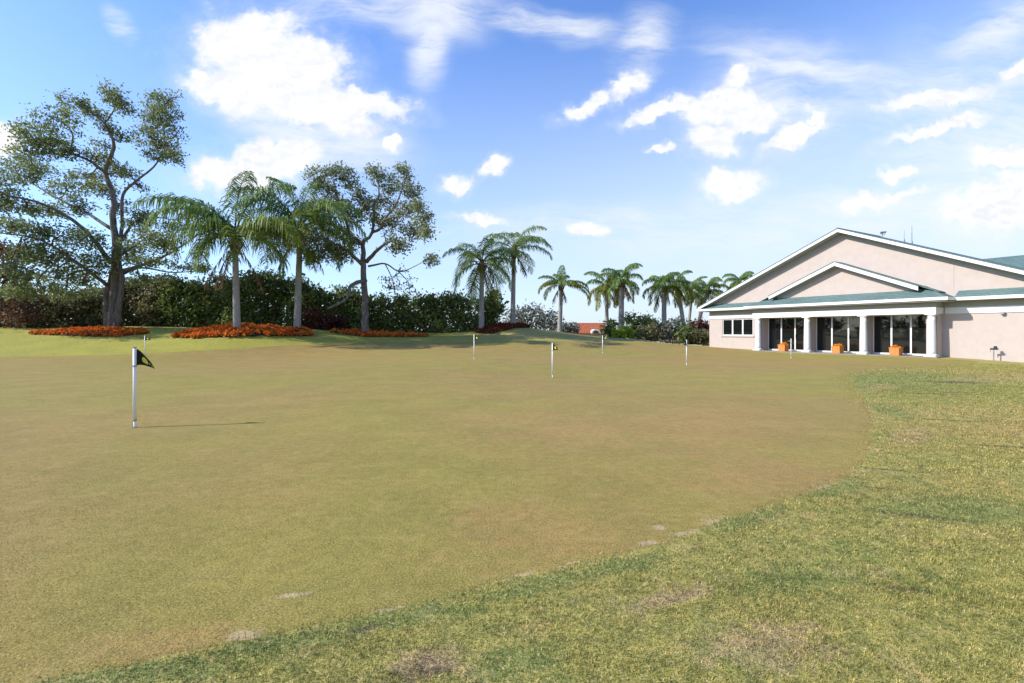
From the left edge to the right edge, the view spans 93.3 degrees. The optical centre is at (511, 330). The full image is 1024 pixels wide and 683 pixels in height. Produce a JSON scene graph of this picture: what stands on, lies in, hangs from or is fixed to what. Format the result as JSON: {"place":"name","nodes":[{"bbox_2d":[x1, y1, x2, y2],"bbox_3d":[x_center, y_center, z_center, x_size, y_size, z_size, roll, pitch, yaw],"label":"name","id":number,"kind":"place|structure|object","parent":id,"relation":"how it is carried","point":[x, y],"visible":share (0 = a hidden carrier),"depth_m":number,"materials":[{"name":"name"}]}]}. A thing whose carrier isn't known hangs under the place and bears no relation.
{"place":"outdoors","nodes":[
{"label":"outdoors","id":0,"kind":"place"},
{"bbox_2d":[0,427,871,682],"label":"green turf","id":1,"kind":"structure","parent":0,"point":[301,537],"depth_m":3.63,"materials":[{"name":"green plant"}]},
{"bbox_2d":[0,326,1023,682],"bbox_3d":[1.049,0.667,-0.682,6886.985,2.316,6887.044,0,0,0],"label":"lawn ground","id":2,"kind":"structure","parent":0,"point":[20,342],"depth_m":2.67,"materials":[{"name":"green plant"}]},
{"bbox_2d":[0,236,51,328],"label":"brown leaved tree","id":3,"kind":"object","parent":2,"relation":"on","point":[11,309],"visible":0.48,"depth_m":40.14,"materials":[{"name":"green plant"}]},
{"bbox_2d":[1,270,171,327],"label":"hedge","id":4,"kind":"object","parent":2,"relation":"on","point":[85,312],"visible":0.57,"depth_m":42.88,"materials":[{"name":"green plant"}]},
{"bbox_2d":[28,325,149,336],"bbox_3d":[-31.773,0.009,36.691,9.823,0.985,3.220,0,0,0],"label":"flower bed","id":5,"kind":"object","parent":2,"relation":"on","point":[104,331],"visible":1,"depth_m":36.05,"materials":[{"name":"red plant"}]},
{"bbox_2d":[0,77,215,326],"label":"oak tree","id":6,"kind":"object","parent":5,"relation":"on","point":[113,291],"visible":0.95,"depth_m":37.24,"materials":[{"name":"green plant"}]},
{"bbox_2d":[171,322,313,337],"bbox_3d":[-19.710,-0.043,35.317,9.808,1.314,3.310,0,0,-22],"label":"flower bed","id":7,"kind":"object","parent":2,"relation":"on","point":[230,330],"visible":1,"depth_m":34.95,"materials":[{"name":"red plant"}]},
{"bbox_2d":[131,171,314,327],"bbox_3d":[-20.387,-6.205,35.553,11.547,12.830,7.984,0,0,0],"label":"palm tree","id":8,"kind":"object","parent":7,"relation":"on","point":[198,214],"visible":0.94,"depth_m":34.47,"materials":[{"name":"green plant"}]},
{"bbox_2d":[227,176,367,326],"bbox_3d":[-16.561,-6.146,37.612,9.058,12.799,8.415,0,0,27],"label":"palm tree","id":9,"kind":"object","parent":7,"relation":"on","point":[312,212],"visible":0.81,"depth_m":37.50,"materials":[{"name":"green plant"}]},
{"bbox_2d":[147,265,370,329],"bbox_3d":[-22.748,-2.884,43.533,20.484,6.112,4.836,0,0,0],"label":"hedge","id":10,"kind":"object","parent":2,"relation":"on","point":[199,306],"visible":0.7,"depth_m":42.80,"materials":[{"name":"green plant"}]},
{"bbox_2d":[301,303,351,329],"bbox_3d":[-16.199,-1.138,41.163,4.678,2.553,3.470,0,0,0],"label":"dark shrub","id":11,"kind":"object","parent":2,"relation":"on","point":[313,322],"visible":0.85,"depth_m":40.97,"materials":[{"name":"red plant"}]},
{"bbox_2d":[329,328,428,336],"bbox_3d":[-10.727,0.154,40.184,8.487,0.845,2.644,0,0,-15],"label":"flower bed","id":12,"kind":"object","parent":2,"relation":"on","point":[369,333],"visible":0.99,"depth_m":39.58,"materials":[{"name":"red plant"}]},
{"bbox_2d":[294,159,440,331],"bbox_3d":[-12.044,-6.935,39.595,12.424,15.194,11.745,0,0,-8],"label":"oak tree","id":13,"kind":"object","parent":12,"relation":"on","point":[415,205],"visible":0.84,"depth_m":39.88,"materials":[{"name":"green plant"}]},
{"bbox_2d":[340,282,478,332],"bbox_3d":[-9.594,-2.103,44.790,14.064,4.905,4.777,0,0,0],"label":"hedge","id":14,"kind":"object","parent":2,"relation":"on","point":[405,318],"visible":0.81,"depth_m":44.36,"materials":[{"name":"green plant"}]},
{"bbox_2d":[442,232,519,328],"bbox_3d":[-2.828,-4.395,44.277,7.098,9.311,7.234,0,0,0],"label":"palm tree","id":15,"kind":"object","parent":2,"relation":"on","point":[481,267],"visible":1,"depth_m":43.74,"materials":[{"name":"green plant"}]},
{"bbox_2d":[465,287,509,327],"bbox_3d":[-2.265,-2.309,46.538,3.745,4.486,4.308,0,0,34],"label":"conical shrub","id":16,"kind":"object","parent":2,"relation":"on","point":[492,313],"visible":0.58,"depth_m":46.11,"materials":[{"name":"green plant"}]},
{"bbox_2d":[0,341,977,682],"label":"putting green","id":17,"kind":"object","parent":2,"relation":"on","point":[392,397],"visible":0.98,"depth_m":5.34,"materials":[{"name":"green plant"}]},
{"bbox_2d":[130,347,154,427],"bbox_3d":[-5.891,0.940,7.706,0.312,1.376,0.111,0,0,-27],"label":"flagstick","id":18,"kind":"object","parent":17,"relation":"on","point":[141,358],"visible":1,"depth_m":7.65,"materials":[{"name":"grey metal"}]},
{"bbox_2d":[144,335,149,354],"bbox_3d":[-21.325,0.932,28.273,0.454,1.376,0.111,0,0,9],"label":"flagstick","id":19,"kind":"object","parent":17,"relation":"on","point":[146,338],"visible":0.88,"depth_m":28.28,"materials":[{"name":"grey metal"}]},
{"bbox_2d":[474,334,479,356],"bbox_3d":[-1.782,0.837,24.147,0.365,1.376,0.111,0,0,25],"label":"flagstick","id":20,"kind":"object","parent":17,"relation":"on","point":[475,337],"visible":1,"depth_m":24.19,"materials":[{"name":"grey metal"}]},
{"bbox_2d":[552,342,557,377],"bbox_3d":[1.544,1.099,17.460,0.289,1.376,0.111,0,0,27],"label":"flagstick","id":21,"kind":"object","parent":17,"relation":"on","point":[554,347],"visible":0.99,"depth_m":17.48,"materials":[{"name":"grey metal"}]},
{"bbox_2d":[683,340,686,364],"bbox_3d":[8.662,1.115,24.161,0.289,1.376,0.111,0,0,-26],"label":"flagstick","id":22,"kind":"object","parent":17,"relation":"on","point":[685,342],"visible":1,"depth_m":24.18,"materials":[{"name":"grey metal"}]},
{"bbox_2d":[474,321,531,333],"bbox_3d":[-0.857,-0.294,45.082,2.015,1.302,6.445,0,0,42],"label":"flower bed","id":23,"kind":"object","parent":2,"relation":"on","point":[499,327],"visible":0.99,"depth_m":44.28,"materials":[{"name":"red plant"}]},
{"bbox_2d":[481,225,552,323],"bbox_3d":[0.482,-5.093,46.065,6.894,9.922,5.509,0,0,0],"label":"palm tree","id":24,"kind":"object","parent":23,"relation":"on","point":[521,242],"visible":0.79,"depth_m":45.81,"materials":[{"name":"green plant"}]},
{"bbox_2d":[502,304,534,323],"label":"grey tree","id":25,"kind":"object","parent":2,"relation":"on","point":[518,315],"visible":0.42,"depth_m":71.29,"materials":[{"name":"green plant"}]},
{"bbox_2d":[519,299,550,329],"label":"grey tree","id":26,"kind":"object","parent":2,"relation":"on","point":[535,311],"visible":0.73,"depth_m":71.31,"materials":[{"name":"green plant"}]},
{"bbox_2d":[536,306,564,330],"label":"grey tree","id":27,"kind":"object","parent":2,"relation":"on","point":[551,324],"visible":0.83,"depth_m":71.30,"materials":[{"name":"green plant"}]},
{"bbox_2d":[538,265,590,331],"bbox_3d":[5.370,-3.306,49.963,5.600,7.399,3.749,0,0,0],"label":"palm tree","id":28,"kind":"object","parent":2,"relation":"on","point":[559,280],"visible":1,"depth_m":49.82,"materials":[{"name":"green plant"}]},
{"bbox_2d":[555,320,580,333],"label":"slate shrub","id":29,"kind":"object","parent":2,"relation":"on","point":[571,328],"visible":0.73,"depth_m":65.26,"materials":[{"name":"grey plant"}]},
{"bbox_2d":[572,323,604,335],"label":"house","id":30,"kind":"structure","parent":2,"relation":"on","point":[591,329],"depth_m":79.04,"materials":[{"name":"orange tile"}]},
{"bbox_2d":[584,269,627,336],"bbox_3d":[10.851,-2.990,54.827,5.127,7.940,5.403,0,0,0],"label":"palm tree","id":31,"kind":"object","parent":2,"relation":"on","point":[598,289],"visible":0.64,"depth_m":54.81,"materials":[{"name":"green plant"}]},
{"bbox_2d":[595,317,620,337],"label":"dark shrub","id":32,"kind":"object","parent":2,"relation":"on","point":[608,328],"visible":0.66,"depth_m":47.47,"materials":[{"name":"green plant"}]},
{"bbox_2d":[595,262,642,328],"bbox_3d":[11.496,-3.127,51.863,5.074,8.432,5.059,0,0,0],"label":"palm tree","id":33,"kind":"object","parent":2,"relation":"on","point":[620,283],"visible":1,"depth_m":51.73,"materials":[{"name":"green plant"}]},
{"bbox_2d":[607,325,638,338],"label":"lime shrub","id":34,"kind":"object","parent":2,"relation":"on","point":[625,332],"visible":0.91,"depth_m":45.84,"materials":[{"name":"green plant"}]},
{"bbox_2d":[619,310,662,339],"bbox_3d":[12.810,-0.485,48.662,4.715,3.476,2.806,0,0,-33],"label":"dark shrub","id":35,"kind":"object","parent":2,"relation":"on","point":[644,319],"visible":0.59,"depth_m":48.12,"materials":[{"name":"green plant"}]},
{"bbox_2d":[632,320,666,341],"bbox_3d":[13.134,0.096,46.702,3.393,2.402,2.834,0,0,0],"label":"olive shrub","id":36,"kind":"object","parent":2,"relation":"on","point":[651,332],"visible":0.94,"depth_m":46.37,"materials":[{"name":"green plant"}]},
{"bbox_2d":[608,338,701,345],"bbox_3d":[12.985,1.053,44.212,8.262,0.732,0.871,0,0,19],"label":"stone edging","id":37,"kind":"object","parent":2,"relation":"on","point":[649,340],"visible":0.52,"depth_m":44.47,"materials":[{"name":"stone"}]},
{"bbox_2d":[642,272,685,330],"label":"palm tree","id":38,"kind":"object","parent":2,"relation":"on","point":[654,287],"visible":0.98,"depth_m":52.75,"materials":[{"name":"green plant"}]},
{"bbox_2d":[658,315,688,343],"bbox_3d":[15.474,-0.063,46.662,3.396,3.124,2.304,0,0,-22],"label":"grey shrub","id":39,"kind":"object","parent":2,"relation":"on","point":[668,326],"visible":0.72,"depth_m":46.24,"materials":[{"name":"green plant"}]},
{"bbox_2d":[656,270,699,328],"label":"palm tree","id":40,"kind":"object","parent":2,"relation":"on","point":[681,279],"visible":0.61,"depth_m":53.72,"materials":[{"name":"green plant"}]},
{"bbox_2d":[672,322,696,344],"bbox_3d":[16.278,0.329,45.356,2.647,2.446,2.717,0,0,0],"label":"olive shrub","id":41,"kind":"object","parent":2,"relation":"on","point":[681,334],"visible":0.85,"depth_m":45.11,"materials":[{"name":"green plant"}]},
{"bbox_2d":[681,276,709,322],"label":"palm tree","id":42,"kind":"object","parent":2,"relation":"on","point":[697,297],"visible":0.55,"depth_m":56.72,"materials":[{"name":"green plant"}]},
{"bbox_2d":[685,326,708,344],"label":"green shrub","id":43,"kind":"object","parent":2,"relation":"on","point":[701,336],"visible":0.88,"depth_m":44.57,"materials":[{"name":"green plant"}]},
{"bbox_2d":[689,317,708,334],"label":"red topped shrub","id":44,"kind":"object","parent":2,"relation":"on","point":[704,324],"visible":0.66,"depth_m":45.80,"materials":[{"name":"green plant"}]},
{"bbox_2d":[690,277,729,321],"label":"palm tree","id":45,"kind":"object","parent":2,"relation":"on","point":[709,290],"visible":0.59,"depth_m":57.67,"materials":[{"name":"green plant"}]},
{"bbox_2d":[722,271,753,290],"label":"palm tree","id":46,"kind":"object","parent":2,"relation":"on","point":[745,275],"visible":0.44,"depth_m":65.52,"materials":[{"name":"green plant"}]},
{"bbox_2d":[697,228,1023,362],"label":"clubhouse","id":47,"kind":"structure","parent":2,"relation":"on","point":[852,292],"depth_m":30.94,"materials":[{"name":"beige paint"}]},
{"bbox_2d":[721,319,753,336],"bbox_3d":[18.622,-0.255,39.915,0.220,1.470,3.040,0,0,-29],"label":"window","id":48,"kind":"structure","parent":47,"relation":"in","point":[731,327],"depth_m":39.91,"materials":[{"name":"glass"}]},
{"bbox_2d":[778,342,788,350],"bbox_3d":[20.006,1.139,35.660,0.577,0.692,0.667,0,0,-28],"label":"planter","id":49,"kind":"object","parent":47,"relation":"on","point":[784,346],"visible":0.98,"depth_m":35.50,"materials":[{"name":"orange ceramic"}]},
{"bbox_2d":[768,317,803,350],"bbox_3d":[20.713,0.225,36.232,0.160,2.510,3.130,0,0,-29],"label":"sliding door","id":50,"kind":"structure","parent":47,"relation":"in","point":[780,330],"depth_m":36.31,"materials":[{"name":"glass"}]},
{"bbox_2d":[831,344,843,352],"bbox_3d":[21.815,1.148,32.399,0.638,0.674,0.606,0,0,-34],"label":"planter","id":51,"kind":"object","parent":47,"relation":"on","point":[838,348],"visible":1,"depth_m":32.24,"materials":[{"name":"orange ceramic"}]},
{"bbox_2d":[816,316,859,352],"bbox_3d":[22.481,0.225,33.102,0.160,2.510,3.140,0,0,-29],"label":"sliding door","id":52,"kind":"structure","parent":47,"relation":"in","point":[830,330],"depth_m":33.22,"materials":[{"name":"glass"}]},
{"bbox_2d":[889,345,902,355],"bbox_3d":[23.450,1.153,29.537,0.561,0.664,0.566,0,0,-29],"label":"planter","id":53,"kind":"object","parent":47,"relation":"on","point":[895,350],"visible":1,"depth_m":29.38,"materials":[{"name":"orange ceramic"}]},
{"bbox_2d":[873,314,925,355],"bbox_3d":[24.202,0.225,30.054,0.160,2.510,3.040,0,0,-29],"label":"sliding door","id":54,"kind":"structure","parent":47,"relation":"in","point":[907,331],"depth_m":30.06,"materials":[{"name":"glass"}]},
{"bbox_2d":[990,346,998,360],"bbox_3d":[25.939,1.260,25.996,0.146,0.890,0.333,0,0,-38],"label":"standpipe","id":55,"kind":"object","parent":2,"relation":"on","point":[994,348],"visible":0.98,"depth_m":25.99,"materials":[{"name":"grey metal"}]},
{"bbox_2d":[0,0,1023,330],"label":"sky","id":56,"kind":"structure","parent":0,"point":[709,138],"materials":[{"name":"blue"}]}
]}

